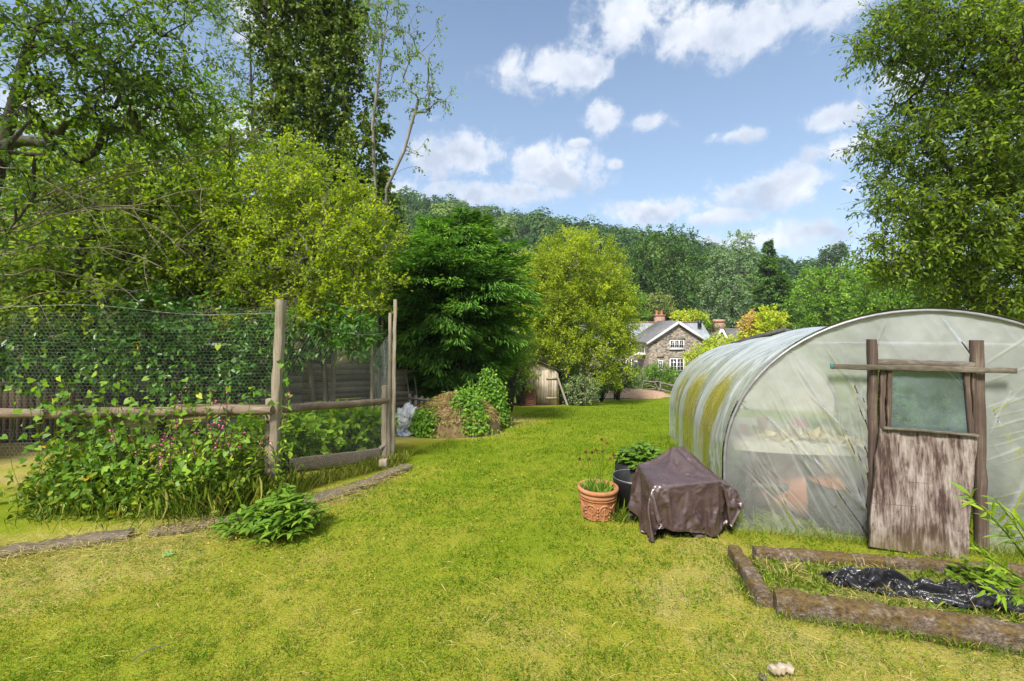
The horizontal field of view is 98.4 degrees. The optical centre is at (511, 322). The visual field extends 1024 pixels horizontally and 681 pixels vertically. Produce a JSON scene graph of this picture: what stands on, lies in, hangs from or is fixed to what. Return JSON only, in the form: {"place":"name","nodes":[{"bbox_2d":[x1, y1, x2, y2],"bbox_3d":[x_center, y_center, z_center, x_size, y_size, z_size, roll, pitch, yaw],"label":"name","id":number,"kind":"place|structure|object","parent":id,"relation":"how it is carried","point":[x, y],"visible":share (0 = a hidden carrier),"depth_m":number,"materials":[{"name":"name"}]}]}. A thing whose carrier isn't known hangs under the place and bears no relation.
{"place":"outdoors","nodes":[
{"label":"outdoors","id":0,"kind":"place"},
{"bbox_2d":[0,209,1023,680],"bbox_3d":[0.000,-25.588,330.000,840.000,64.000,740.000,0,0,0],"label":"ground","id":1,"kind":"structure","parent":0,"point":[344,617],"depth_m":3.20,"materials":[{"name":"plant"}]},
{"bbox_2d":[0,537,61,559],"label":"sleeper","id":2,"kind":"object","parent":1,"relation":"on","point":[26,545],"visible":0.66,"depth_m":3.80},
{"bbox_2d":[0,353,84,442],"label":"brown fence","id":3,"kind":"object","parent":1,"relation":"on","point":[5,402],"visible":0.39,"depth_m":9.25,"materials":[{"name":"wood"}]},
{"bbox_2d":[56,528,134,550],"bbox_3d":[-3.767,1.978,4.010,0.495,0.113,0.189,0,0,-22],"label":"sleeper","id":4,"kind":"object","parent":1,"relation":"on","point":[105,535],"visible":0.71,"depth_m":3.97,"materials":[{"name":"wood"}]},
{"bbox_2d":[1,343,230,406],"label":"outbuilding","id":5,"kind":"structure","parent":1,"relation":"on","point":[108,396],"depth_m":15.75,"materials":[{"name":"wood"}]},
{"bbox_2d":[0,102,251,446],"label":"leafy tree","id":6,"kind":"object","parent":1,"relation":"on","point":[36,283],"visible":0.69,"depth_m":8.20,"materials":[{"name":"green plant"}]},
{"bbox_2d":[0,191,274,394],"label":"dark tree","id":7,"kind":"object","parent":1,"relation":"on","point":[10,293],"visible":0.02,"depth_m":13.13,"materials":[{"name":"green plant"}]},
{"bbox_2d":[0,64,283,341],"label":"background tree","id":8,"kind":"object","parent":1,"relation":"on","point":[177,144],"visible":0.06,"depth_m":18.30,"materials":[{"name":"green plant"}]},
{"bbox_2d":[108,421,175,484],"bbox_3d":[-4.232,1.608,5.051,0.671,0.984,0.331,0,0,0],"label":"flowering weed","id":9,"kind":"object","parent":1,"relation":"on","point":[146,462],"visible":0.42,"depth_m":5.03,"materials":[{"name":"green plant"}]},
{"bbox_2d":[0,0,287,343],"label":"overhanging tree","id":10,"kind":"object","parent":1,"relation":"on","point":[121,82],"visible":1,"depth_m":4.62,"materials":[{"name":"green plant"}]},
{"bbox_2d":[0,278,292,448],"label":"tangled shrub","id":11,"kind":"object","parent":1,"relation":"on","point":[124,356],"visible":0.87,"depth_m":7.83,"materials":[{"name":"green plant"}]},
{"bbox_2d":[0,328,292,516],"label":"bindweed","id":12,"kind":"object","parent":1,"relation":"on","point":[107,447],"visible":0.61,"depth_m":4.90,"materials":[{"name":"green plant"}]},
{"bbox_2d":[127,433,174,498],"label":"flowering weed","id":13,"kind":"object","parent":1,"relation":"on","point":[160,465],"visible":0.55,"depth_m":5.00,"materials":[{"name":"green plant"}]},
{"bbox_2d":[0,397,305,524],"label":"undergrowth","id":14,"kind":"object","parent":1,"relation":"on","point":[241,453],"visible":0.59,"depth_m":4.86,"materials":[{"name":"green plant"}]},
{"bbox_2d":[148,520,196,537],"bbox_3d":[-3.280,2.014,4.276,0.365,0.094,0.193,0,0,-32],"label":"sleeper","id":15,"kind":"object","parent":1,"relation":"on","point":[185,530],"visible":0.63,"depth_m":4.23,"materials":[{"name":"wood"}]},
{"bbox_2d":[61,102,296,440],"bbox_3d":[-7.185,-0.986,9.605,4.978,7.271,2.977,0,0,0],"label":"leafy tree","id":16,"kind":"object","parent":1,"relation":"on","point":[175,287],"visible":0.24,"depth_m":9.12,"materials":[{"name":"green plant"}]},
{"bbox_2d":[161,387,220,497],"bbox_3d":[-3.523,1.406,4.952,0.661,1.376,0.407,0,0,0],"label":"flowering weed","id":17,"kind":"object","parent":1,"relation":"on","point":[181,429],"visible":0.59,"depth_m":4.88,"materials":[{"name":"green plant"}]},
{"bbox_2d":[0,299,396,501],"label":"wire run","id":18,"kind":"object","parent":1,"relation":"on","point":[274,414],"visible":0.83,"depth_m":5.31,"materials":[{"name":"metal"}]},
{"bbox_2d":[4,449,414,550],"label":"long grass","id":19,"kind":"structure","parent":1,"relation":"on","point":[260,486],"depth_m":4.65,"materials":[{"name":"plant"}]},
{"bbox_2d":[197,514,235,530],"bbox_3d":[-2.987,2.033,4.477,0.333,0.095,0.167,0,0,-39],"label":"sleeper","id":20,"kind":"object","parent":1,"relation":"on","point":[209,520],"visible":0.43,"depth_m":4.41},
{"bbox_2d":[202,386,231,481],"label":"flowering weed","id":21,"kind":"object","parent":1,"relation":"on","point":[222,433],"visible":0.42,"depth_m":5.05,"materials":[{"name":"green plant"}]},
{"bbox_2d":[205,417,266,484],"bbox_3d":[-3.113,1.602,5.039,0.653,0.997,0.369,0,0,0],"label":"flowering weed","id":22,"kind":"object","parent":1,"relation":"on","point":[240,440],"visible":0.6,"depth_m":5.01,"materials":[{"name":"green plant"}]},
{"bbox_2d":[212,402,291,471],"bbox_3d":[-3.849,1.766,6.584,1.058,1.164,1.082,0,0,-17],"label":"raspberry bush","id":23,"kind":"object","parent":1,"relation":"on","point":[248,419],"visible":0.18,"depth_m":6.41,"materials":[{"name":"green plant"}]},
{"bbox_2d":[148,292,383,416],"bbox_3d":[-4.703,0.986,8.730,4.269,3.187,1.771,0,0,0],"label":"laurel bush","id":24,"kind":"object","parent":1,"relation":"on","point":[242,334],"visible":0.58,"depth_m":8.54,"materials":[{"name":"green plant"}]},
{"bbox_2d":[206,483,330,544],"bbox_3d":[-2.272,1.804,4.278,1.095,0.417,0.874,0,0,31],"label":"bushy plant","id":25,"kind":"object","parent":1,"relation":"on","point":[274,517],"visible":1,"depth_m":4.13,"materials":[{"name":"green plant"}]},
{"bbox_2d":[145,126,413,438],"bbox_3d":[-4.795,-0.821,9.492,5.425,6.988,2.866,0,0,0],"label":"tree","id":26,"kind":"object","parent":1,"relation":"on","point":[303,223],"visible":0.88,"depth_m":9.06,"materials":[{"name":"green plant"}]},
{"bbox_2d":[267,392,293,484],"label":"flowering weed","id":27,"kind":"object","parent":1,"relation":"on","point":[285,426],"visible":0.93,"depth_m":5.13,"materials":[{"name":"green plant"}]},
{"bbox_2d":[167,0,399,362],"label":"tall birch","id":28,"kind":"object","parent":1,"relation":"on","point":[246,55],"visible":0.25,"depth_m":15.46,"materials":[{"name":"green plant"}]},
{"bbox_2d":[205,359,374,441],"bbox_3d":[-5.068,1.805,10.633,0.106,2.055,3.865,0,0,43],"label":"board fence","id":29,"kind":"object","parent":1,"relation":"on","point":[357,373],"visible":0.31,"depth_m":10.91,"materials":[{"name":"wood"}]},
{"bbox_2d":[279,411,335,469],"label":"raspberry bush","id":30,"kind":"object","parent":1,"relation":"on","point":[315,442],"visible":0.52,"depth_m":6.87,"materials":[{"name":"green plant"}]},
{"bbox_2d":[232,0,410,399],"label":"ivy clad tree","id":31,"kind":"object","parent":1,"relation":"on","point":[328,27],"visible":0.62,"depth_m":13.17,"materials":[{"name":"green plant"}]},
{"bbox_2d":[290,409,352,455],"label":"raspberry bush","id":32,"kind":"object","parent":1,"relation":"on","point":[343,441],"visible":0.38,"depth_m":7.19,"materials":[{"name":"green plant"}]},
{"bbox_2d":[298,399,364,452],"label":"raspberry bush","id":33,"kind":"object","parent":1,"relation":"on","point":[350,422],"visible":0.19,"depth_m":7.60,"materials":[{"name":"green plant"}]},
{"bbox_2d":[289,448,380,470],"bbox_3d":[-2.745,2.154,6.946,1.356,0.250,0.055,0,0,-33],"label":"bed board","id":34,"kind":"object","parent":1,"relation":"on","point":[325,458],"visible":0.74,"depth_m":6.89,"materials":[{"name":"wood"}]},
{"bbox_2d":[303,479,375,503],"bbox_3d":[-2.170,2.127,5.487,0.239,0.179,1.120,0,0,26],"label":"sleeper","id":35,"kind":"object","parent":1,"relation":"on","point":[348,485],"visible":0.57,"depth_m":5.50,"materials":[{"name":"wood"}]},
{"bbox_2d":[329,405,381,451],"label":"raspberry bush","id":36,"kind":"object","parent":1,"relation":"on","point":[359,446],"visible":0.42,"depth_m":7.81,"materials":[{"name":"green plant"}]},
{"bbox_2d":[350,405,402,448],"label":"raspberry bush","id":37,"kind":"object","parent":1,"relation":"on","point":[377,442],"visible":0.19,"depth_m":8.08,"materials":[{"name":"green plant"}]},
{"bbox_2d":[366,464,412,484],"bbox_3d":[-1.772,2.219,6.460,0.220,0.180,0.928,0,0,18],"label":"sleeper","id":38,"kind":"object","parent":1,"relation":"on","point":[401,469],"visible":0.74,"depth_m":6.37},
{"bbox_2d":[354,277,451,401],"bbox_3d":[-3.255,0.626,14.523,3.789,5.987,3.732,0,0,0],"label":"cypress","id":39,"kind":"object","parent":1,"relation":"on","point":[398,363],"visible":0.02,"depth_m":13.99,"materials":[{"name":"green plant"}]},
{"bbox_2d":[345,0,464,368],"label":"slender tree","id":40,"kind":"object","parent":1,"relation":"on","point":[380,7],"visible":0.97,"depth_m":12.56,"materials":[{"name":"green plant"}]},
{"bbox_2d":[377,368,433,413],"bbox_3d":[-2.559,2.155,13.091,3.070,1.818,0.106,0,0,-43],"label":"dark board fence","id":41,"kind":"object","parent":1,"relation":"on","point":[401,394],"visible":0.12,"depth_m":12.55,"materials":[{"name":"wood"}]},
{"bbox_2d":[395,402,417,431],"bbox_3d":[-2.458,2.236,10.447,0.694,0.694,0.624,0,0,-23],"label":"white bag","id":42,"kind":"object","parent":1,"relation":"on","point":[405,410],"visible":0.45,"depth_m":10.23,"materials":[{"name":"plastic"}]},
{"bbox_2d":[403,397,444,438],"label":"green creeper","id":43,"kind":"object","parent":1,"relation":"on","point":[418,423],"visible":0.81,"depth_m":9.95,"materials":[{"name":"green plant"}]},
{"bbox_2d":[355,206,545,405],"bbox_3d":[-1.640,-0.216,13.383,5.256,6.367,5.463,0,0,0],"label":"cypress","id":44,"kind":"object","parent":1,"relation":"on","point":[448,326],"visible":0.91,"depth_m":12.09,"materials":[{"name":"green plant"}]},
{"bbox_2d":[407,388,503,438],"bbox_3d":[-1.454,2.194,10.808,2.546,1.327,2.064,0,0,0],"label":"compost heap","id":45,"kind":"object","parent":1,"relation":"on","point":[445,413],"visible":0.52,"depth_m":10.10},
{"bbox_2d":[446,381,500,437],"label":"green creeper","id":46,"kind":"object","parent":1,"relation":"on","point":[463,397],"visible":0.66,"depth_m":10.14,"materials":[{"name":"green plant"}]},
{"bbox_2d":[472,365,515,428],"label":"ivy bush","id":47,"kind":"object","parent":1,"relation":"on","point":[491,389],"visible":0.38,"depth_m":11.39,"materials":[{"name":"green plant"}]},
{"bbox_2d":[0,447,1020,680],"bbox_3d":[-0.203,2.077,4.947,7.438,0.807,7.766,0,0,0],"label":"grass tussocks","id":48,"kind":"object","parent":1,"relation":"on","point":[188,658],"depth_m":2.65,"materials":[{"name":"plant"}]},
{"bbox_2d":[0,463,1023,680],"bbox_3d":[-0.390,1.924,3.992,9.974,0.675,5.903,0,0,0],"label":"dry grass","id":49,"kind":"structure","parent":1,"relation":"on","point":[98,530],"depth_m":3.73,"materials":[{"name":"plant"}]},
{"bbox_2d":[498,326,542,411],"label":"mixed shrub","id":50,"kind":"object","parent":1,"relation":"on","point":[511,393],"visible":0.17,"depth_m":16.43,"materials":[{"name":"green plant"}]},
{"bbox_2d":[512,349,541,405],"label":"bramble shrub","id":51,"kind":"object","parent":1,"relation":"on","point":[520,399],"visible":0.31,"depth_m":20.80,"materials":[{"name":"green plant"}]},
{"bbox_2d":[521,386,535,405],"bbox_3d":[0.762,3.564,21.175,0.801,0.949,0.344,0,0,0],"label":"woven panel","id":52,"kind":"object","parent":1,"relation":"on","point":[530,397],"visible":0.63,"depth_m":21.18,"materials":[{"name":"wood"}]},
{"bbox_2d":[516,357,560,404],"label":"garden shed","id":53,"kind":"structure","parent":1,"relation":"on","point":[546,383],"depth_m":21.59,"materials":[{"name":"wood"}]},
{"bbox_2d":[546,370,556,404],"bbox_3d":[1.929,3.187,21.565,0.519,1.720,0.025,0,0,0],"label":"door","id":54,"kind":"structure","parent":53,"relation":"in","point":[548,372],"depth_m":21.55,"materials":[{"name":"wood"}]},
{"bbox_2d":[557,357,583,404],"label":"dark shrub","id":55,"kind":"object","parent":1,"relation":"on","point":[562,379],"visible":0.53,"depth_m":21.84,"materials":[{"name":"green plant"}]},
{"bbox_2d":[510,224,649,403],"bbox_3d":[3.263,-0.429,22.567,7.279,9.455,5.157,0,0,0],"label":"golden willow","id":56,"kind":"object","parent":1,"relation":"on","point":[615,328],"visible":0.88,"depth_m":21.57,"materials":[{"name":"green plant"}]},
{"bbox_2d":[563,372,602,405],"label":"silver shrub","id":57,"kind":"object","parent":1,"relation":"on","point":[581,399],"visible":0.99,"depth_m":21.07,"materials":[{"name":"green plant"}]},
{"bbox_2d":[577,479,618,521],"bbox_3d":[0.910,1.896,4.686,0.434,0.332,0.434,0,0,0],"label":"terracotta pot","id":58,"kind":"object","parent":1,"relation":"on","point":[597,506],"visible":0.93,"depth_m":4.53,"materials":[{"name":"ceramic"}]},
{"bbox_2d":[578,438,614,492],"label":"potted flower","id":59,"kind":"object","parent":58,"relation":"on","point":[594,485],"visible":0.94,"depth_m":4.68,"materials":[{"name":"green plant"}]},
{"bbox_2d":[586,361,625,401],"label":"green shrub","id":60,"kind":"object","parent":1,"relation":"on","point":[602,392],"visible":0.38,"depth_m":23.39,"materials":[{"name":"green plant"}]},
{"bbox_2d":[604,359,639,400],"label":"dark shrub","id":61,"kind":"object","parent":1,"relation":"on","point":[619,391],"visible":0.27,"depth_m":24.79,"materials":[{"name":"green plant"}]},
{"bbox_2d":[609,498,638,523],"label":"grass clump","id":62,"kind":"object","parent":1,"relation":"on","point":[621,515],"visible":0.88,"depth_m":4.53,"materials":[{"name":"green plant"}]},
{"bbox_2d":[612,469,636,515],"bbox_3d":[1.330,1.883,4.850,0.449,0.391,0.449,0,0,0],"label":"black bucket","id":63,"kind":"object","parent":1,"relation":"on","point":[622,479],"visible":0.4,"depth_m":4.76,"materials":[{"name":"plastic"}]},
{"bbox_2d":[592,388,669,398],"bbox_3d":[7.506,4.525,27.800,5.290,0.778,2.760,0,0,0],"label":"bark mound","id":64,"kind":"object","parent":1,"relation":"on","point":[639,394],"visible":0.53,"depth_m":26.88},
{"bbox_2d":[337,185,933,362],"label":"wood","id":65,"kind":"object","parent":1,"relation":"on","point":[532,226],"visible":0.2,"depth_m":147.88,"materials":[{"name":"green plant"}]},
{"bbox_2d":[624,284,653,321],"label":"young tree","id":66,"kind":"object","parent":1,"relation":"on","point":[644,314],"visible":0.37,"depth_m":58.72,"materials":[{"name":"green plant"}]},
{"bbox_2d":[619,236,672,307],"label":"broadleaf tree","id":67,"kind":"object","parent":1,"relation":"on","point":[637,260],"visible":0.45,"depth_m":73.39,"materials":[{"name":"leaf"},{"name":"dark bark"}]},
{"bbox_2d":[632,360,676,391],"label":"house shrub","id":68,"kind":"object","parent":1,"relation":"on","point":[654,371],"visible":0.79,"depth_m":30.67,"materials":[{"name":"green plant"}]},
{"bbox_2d":[635,288,676,321],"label":"olive tree","id":69,"kind":"object","parent":1,"relation":"on","point":[668,308],"visible":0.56,"depth_m":61.85,"materials":[{"name":"green plant"}]},
{"bbox_2d":[627,220,723,320],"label":"broadleaf tree","id":70,"kind":"object","parent":1,"relation":"on","point":[678,252],"visible":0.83,"depth_m":70.65,"materials":[{"name":"green plant"}]},
{"bbox_2d":[627,446,743,541],"bbox_3d":[1.690,1.675,4.447,1.048,0.723,0.806,0,0,-11],"label":"covered barbecue","id":71,"kind":"object","parent":1,"relation":"on","point":[679,490],"visible":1,"depth_m":4.14,"materials":[{"name":"fabric"}]},
{"bbox_2d":[668,307,710,324],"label":"yellow shrub","id":72,"kind":"object","parent":1,"relation":"on","point":[689,316],"visible":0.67,"depth_m":59.16,"materials":[{"name":"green plant"}]},
{"bbox_2d":[680,331,736,366],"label":"lime shrub","id":73,"kind":"object","parent":1,"relation":"on","point":[713,342],"visible":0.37,"depth_m":32.04,"materials":[{"name":"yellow plant"}]},
{"bbox_2d":[708,319,739,345],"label":"cottage","id":74,"kind":"structure","parent":1,"relation":"on","point":[721,323],"depth_m":56.75,"materials":[{"name":"stone"}]},
{"bbox_2d":[695,229,766,327],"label":"grey willow","id":75,"kind":"object","parent":1,"relation":"on","point":[727,265],"visible":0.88,"depth_m":64.97,"materials":[{"name":"green plant"}]},
{"bbox_2d":[727,545,772,607],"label":"bed kerb","id":76,"kind":"structure","parent":1,"relation":"on","point":[751,576],"depth_m":3.16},
{"bbox_2d":[735,303,794,340],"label":"golden shrub","id":77,"kind":"object","parent":1,"relation":"on","point":[753,324],"visible":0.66,"depth_m":23.73,"materials":[{"name":"yellow plant"}]},
{"bbox_2d":[737,238,793,327],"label":"spruce","id":78,"kind":"object","parent":1,"relation":"on","point":[763,272],"visible":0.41,"depth_m":57.72,"materials":[{"name":"green plant"}]},
{"bbox_2d":[768,662,793,675],"bbox_3d":[1.402,1.804,2.301,0.122,0.040,0.049,0,0,-5],"label":"wood offcut","id":79,"kind":"object","parent":1,"relation":"on","point":[781,668],"visible":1,"depth_m":2.29,"materials":[{"name":"wood"}]},
{"bbox_2d":[734,327,833,411],"bbox_3d":[11.903,1.962,19.372,3.583,3.422,3.750,0,0,32],"label":"cover","id":80,"kind":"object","parent":1,"relation":"on","point":[764,399],"visible":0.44,"depth_m":18.19,"materials":[{"name":"plastic"}]},
{"bbox_2d":[764,269,803,329],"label":"spruce","id":81,"kind":"object","parent":1,"relation":"on","point":[781,279],"visible":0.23,"depth_m":55.47,"materials":[{"name":"green plant"}]},
{"bbox_2d":[724,417,865,520],"bbox_3d":[3.233,1.735,5.485,1.320,1.060,2.400,0,0,15],"label":"potting bench","id":82,"kind":"object","parent":1,"relation":"on","point":[736,442],"visible":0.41,"depth_m":4.62,"materials":[{"name":"brown wood"}]},
{"bbox_2d":[750,423,866,455],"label":"dried husks","id":83,"kind":"object","parent":82,"relation":"on","point":[775,433],"visible":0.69,"depth_m":4.55},
{"bbox_2d":[752,452,847,519],"bbox_3d":[3.237,1.779,5.012,1.029,0.632,1.022,0,0,0],"label":"compost bag","id":84,"kind":"object","parent":1,"relation":"on","point":[784,467],"visible":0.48,"depth_m":4.72,"materials":[{"name":"printed plastic"}]},
{"bbox_2d":[816,240,850,269],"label":"distant pine","id":85,"kind":"object","parent":1,"relation":"on","point":[832,256],"visible":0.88,"depth_m":148.85,"materials":[{"name":"green plant"}]},
{"bbox_2d":[805,475,866,535],"bbox_3d":[3.310,1.826,4.450,0.600,0.440,0.600,0,0,0],"label":"garden tub","id":86,"kind":"object","parent":1,"relation":"on","point":[823,503],"visible":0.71,"depth_m":4.26,"materials":[{"name":"plastic"}]},
{"bbox_2d":[780,251,897,328],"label":"broadleaf tree","id":87,"kind":"object","parent":1,"relation":"on","point":[831,300],"visible":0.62,"depth_m":41.23,"materials":[{"name":"green plant"}]},
{"bbox_2d":[662,434,1023,662],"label":"grass fringe","id":88,"kind":"object","parent":1,"relation":"on","point":[825,536],"depth_m":3.18,"materials":[{"name":"plant"}]},
{"bbox_2d":[669,307,1023,559],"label":"polytunnel","id":89,"kind":"structure","parent":1,"relation":"on","point":[973,360],"depth_m":3.99,"materials":[{"name":"clear plastic"}]},
{"bbox_2d":[868,370,979,559],"bbox_3d":[3.566,1.213,3.839,0.873,1.573,0.196,0,0,14],"label":"door","id":90,"kind":"structure","parent":89,"relation":"in","point":[914,504],"depth_m":3.80,"materials":[{"name":"brown wood"}]},
{"bbox_2d":[722,450,1023,546],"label":"weeds","id":91,"kind":"object","parent":1,"relation":"on","point":[734,483],"visible":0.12,"depth_m":4.71,"materials":[{"name":"green plant"}]},
{"bbox_2d":[833,382,913,470],"bbox_3d":[5.494,1.590,6.759,1.067,1.408,0.972,0,0,-33],"label":"tomato plant","id":92,"kind":"object","parent":1,"relation":"on","point":[856,424],"visible":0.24,"depth_m":6.69,"materials":[{"name":"green plant"}]},
{"bbox_2d":[752,545,1023,578],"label":"bed kerb","id":93,"kind":"structure","parent":1,"relation":"on","point":[791,554],"depth_m":3.46,"materials":[{"name":"wood"}]},
{"bbox_2d":[753,555,1023,622],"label":"dry grass","id":94,"kind":"structure","parent":1,"relation":"on","point":[869,595],"depth_m":3.05,"materials":[{"name":"plant"}]},
{"bbox_2d":[746,555,1023,623],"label":"weeds","id":95,"kind":"object","parent":94,"relation":"on","point":[771,577],"visible":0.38,"depth_m":3.16,"materials":[{"name":"green plant"}]},
{"bbox_2d":[820,566,1023,612],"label":"black sheet","id":96,"kind":"object","parent":94,"relation":"on","point":[870,579],"visible":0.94,"depth_m":3.00,"materials":[{"name":"plastic"}]},
{"bbox_2d":[943,555,1023,601],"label":"bramble","id":97,"kind":"object","parent":94,"relation":"on","point":[998,578],"visible":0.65,"depth_m":3.16,"materials":[{"name":"green plant"}]},
{"bbox_2d":[948,480,1023,611],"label":"willow shoot","id":98,"kind":"object","parent":94,"relation":"on","point":[1014,520],"visible":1,"depth_m":2.76,"materials":[{"name":"green plant"}]},
{"bbox_2d":[837,252,958,319],"bbox_3d":[31.274,-0.395,35.910,10.534,11.899,7.069,0,0,0],"label":"broadleaf tree","id":99,"kind":"object","parent":1,"relation":"on","point":[898,303],"visible":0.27,"depth_m":35.50,"materials":[{"name":"green plant"}]},
{"bbox_2d":[773,588,1023,655],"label":"bed kerb","id":100,"kind":"structure","parent":1,"relation":"on","point":[956,625],"depth_m":2.65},
{"bbox_2d":[828,0,1023,318],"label":"overhanging tree","id":101,"kind":"object","parent":1,"relation":"on","point":[988,168],"visible":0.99,"depth_m":6.74,"materials":[{"name":"green plant"}]},
{"bbox_2d":[885,389,1006,461],"bbox_3d":[4.943,1.478,5.198,1.112,1.413,1.024,0,0,0],"label":"tomato plant","id":102,"kind":"object","parent":1,"relation":"on","point":[947,405],"visible":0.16,"depth_m":5.12,"materials":[{"name":"green plant"}]},
{"bbox_2d":[901,252,1022,307],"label":"broadleaf tree","id":103,"kind":"object","parent":1,"relation":"on","point":[916,294],"visible":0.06,"depth_m":20.11,"materials":[{"name":"green plant"}]},
{"bbox_2d":[0,0,1023,309],"label":"sky","id":104,"kind":"structure","parent":0,"point":[714,117],"materials":[{"name":"blue"}]},
{"bbox_2d":[615,455,646,470],"bbox_3d":[1.602,1.789,5.350,0.694,0.225,0.694,0,0,0],"label":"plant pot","id":105,"kind":"object","parent":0,"point":[619,466],"visible":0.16,"depth_m":5.25,"materials":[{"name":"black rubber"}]},
{"bbox_2d":[614,439,664,468],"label":"leafy plant","id":106,"kind":"object","parent":105,"relation":"on","point":[638,452],"visible":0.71,"depth_m":5.26,"materials":[{"name":"green plant"}]},
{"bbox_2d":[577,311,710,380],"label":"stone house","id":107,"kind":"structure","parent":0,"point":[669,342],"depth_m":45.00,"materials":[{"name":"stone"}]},
{"bbox_2d":[669,358,683,374],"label":"window","id":108,"kind":"structure","parent":107,"relation":"in","point":[677,363],"depth_m":44.99,"materials":[{"name":"white paint"}]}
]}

